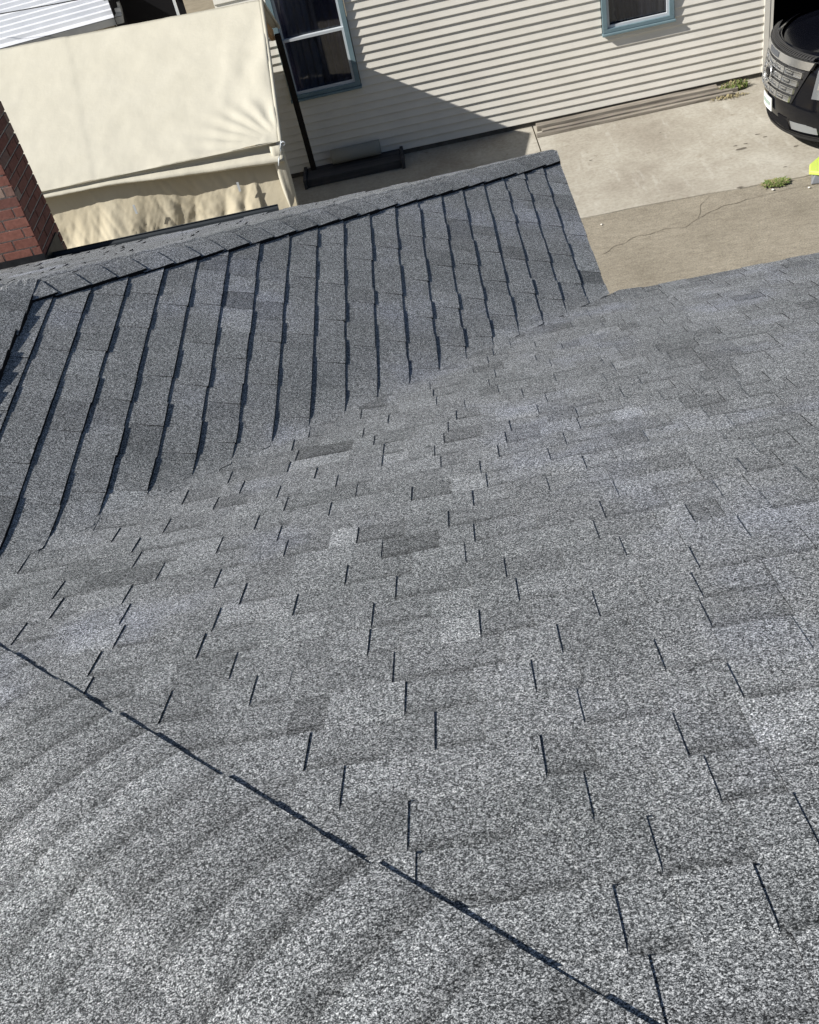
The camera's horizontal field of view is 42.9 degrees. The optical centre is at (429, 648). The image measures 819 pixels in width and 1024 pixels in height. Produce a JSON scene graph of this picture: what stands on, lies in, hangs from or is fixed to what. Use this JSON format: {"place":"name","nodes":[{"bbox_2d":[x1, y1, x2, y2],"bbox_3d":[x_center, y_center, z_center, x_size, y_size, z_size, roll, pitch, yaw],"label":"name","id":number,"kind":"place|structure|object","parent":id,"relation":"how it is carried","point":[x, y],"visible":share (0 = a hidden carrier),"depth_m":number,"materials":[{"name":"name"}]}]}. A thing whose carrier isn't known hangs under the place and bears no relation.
{"place":"outdoors","nodes":[
{"label":"outdoors","id":0,"kind":"place"},
{"bbox_2d":[0,0,123,48],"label":"white roofed shed","id":1,"kind":"structure","parent":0,"point":[28,26],"depth_m":15.67,"materials":[{"name":"metal"}]},
{"bbox_2d":[0,150,818,1023],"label":"shingled house","id":2,"kind":"structure","parent":0,"point":[410,602],"depth_m":2.39,"materials":[{"name":"grey asphalt"}]},
{"bbox_2d":[0,101,66,269],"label":"brick chimney","id":3,"kind":"object","parent":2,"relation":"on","point":[29,232],"visible":0.22,"depth_m":7.15,"materials":[{"name":"red brick"}]},
{"bbox_2d":[78,0,761,183],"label":"ground","id":4,"kind":"structure","parent":0,"point":[191,6],"depth_m":22.76,"materials":[{"name":"beige concrete"}]},
{"bbox_2d":[104,0,186,26],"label":"open lean to","id":5,"kind":"object","parent":4,"relation":"on","point":[137,11],"visible":0.06,"depth_m":15.96,"materials":[{"name":"grey paint"}]},
{"bbox_2d":[0,0,76,13],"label":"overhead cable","id":6,"kind":"object","parent":5,"relation":"attached to","point":[38,6],"visible":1,"depth_m":14.27,"materials":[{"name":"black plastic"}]},
{"bbox_2d":[0,0,315,248],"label":"canvas tent","id":7,"kind":"object","parent":4,"relation":"on","point":[152,125],"visible":0.65,"depth_m":11.75,"materials":[{"name":"beige fabric"}]},
{"bbox_2d":[213,0,818,177],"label":"neighbour house","id":8,"kind":"structure","parent":4,"relation":"on","point":[434,73],"depth_m":14.29,"materials":[{"name":"beige"}]},
{"bbox_2d":[265,0,361,103],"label":"window","id":9,"kind":"structure","parent":8,"relation":"in","point":[315,34],"depth_m":14.08,"materials":[{"name":"grey glass"}]},
{"bbox_2d":[600,0,675,37],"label":"window","id":10,"kind":"structure","parent":8,"relation":"in","point":[617,16],"depth_m":13.99,"materials":[{"name":"blue"}]},
{"bbox_2d":[292,76,818,218],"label":"concrete pad","id":11,"kind":"object","parent":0,"point":[690,151],"visible":0.18,"depth_m":13.68,"materials":[{"name":"beige concrete"}]},
{"bbox_2d":[303,146,405,189],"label":"wooden platform","id":12,"kind":"structure","parent":11,"relation":"on","point":[352,169],"depth_m":14.81,"materials":[{"name":"brown wood"}]},
{"bbox_2d":[330,139,381,164],"bbox_3d":[-1.052,-7.090,14.880,0.710,0.191,0.210,-10,46,5],"label":"rolled mat","id":13,"kind":"object","parent":12,"relation":"on","point":[356,151],"visible":1,"depth_m":14.80,"materials":[{"name":"grey"}]},
{"bbox_2d":[536,84,737,137],"bbox_3d":[2.871,-7.532,14.556,2.820,0.077,0.346,-10,46,5],"label":"timber pile","id":14,"kind":"object","parent":11,"relation":"on","point":[625,111],"visible":1,"depth_m":14.54,"materials":[{"name":"brown wood"}]},
{"bbox_2d":[589,132,797,187],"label":"driveway stains","id":15,"kind":"object","parent":11,"relation":"on","point":[741,149],"visible":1,"depth_m":13.20,"materials":[{"name":"grey concrete"}]},
{"bbox_2d":[711,92,747,100],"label":"leaf litter","id":16,"kind":"object","parent":11,"relation":"on","point":[729,96],"visible":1,"depth_m":14.31,"materials":[{"name":"beige plant"}]},
{"bbox_2d":[716,78,747,90],"bbox_3d":[4.218,-7.834,14.452,0.514,0.142,0.254,-10,46,5],"label":"weed clump","id":17,"kind":"object","parent":11,"relation":"on","point":[741,83],"visible":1,"depth_m":14.43,"materials":[{"name":"green plant"}]},
{"bbox_2d":[762,9,818,141],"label":"parked suv","id":18,"kind":"object","parent":11,"relation":"on","point":[790,76],"visible":1,"depth_m":12.45,"materials":[{"name":"black paint"}]},
{"bbox_2d":[581,176,818,294],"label":"driveway","id":19,"kind":"structure","parent":0,"point":[751,229],"depth_m":11.92,"materials":[{"name":"concrete"}]},
{"bbox_2d":[603,184,818,253],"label":"driveway cracks","id":20,"kind":"object","parent":19,"relation":"on","point":[708,212],"visible":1,"depth_m":12.23,"materials":[{"name":"brown"}]},
{"bbox_2d":[759,176,790,187],"bbox_3d":[4.111,-5.550,12.389,0.388,0.047,0.270,-10,46,5],"label":"grass tuft","id":21,"kind":"object","parent":19,"relation":"on","point":[776,181],"visible":1,"depth_m":12.38,"materials":[{"name":"green plant"}]},
{"bbox_2d":[809,157,818,183],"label":"yellow lidded box","id":22,"kind":"object","parent":19,"relation":"on","point":[814,169],"visible":1,"depth_m":12.22,"materials":[{"name":"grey plastic"}]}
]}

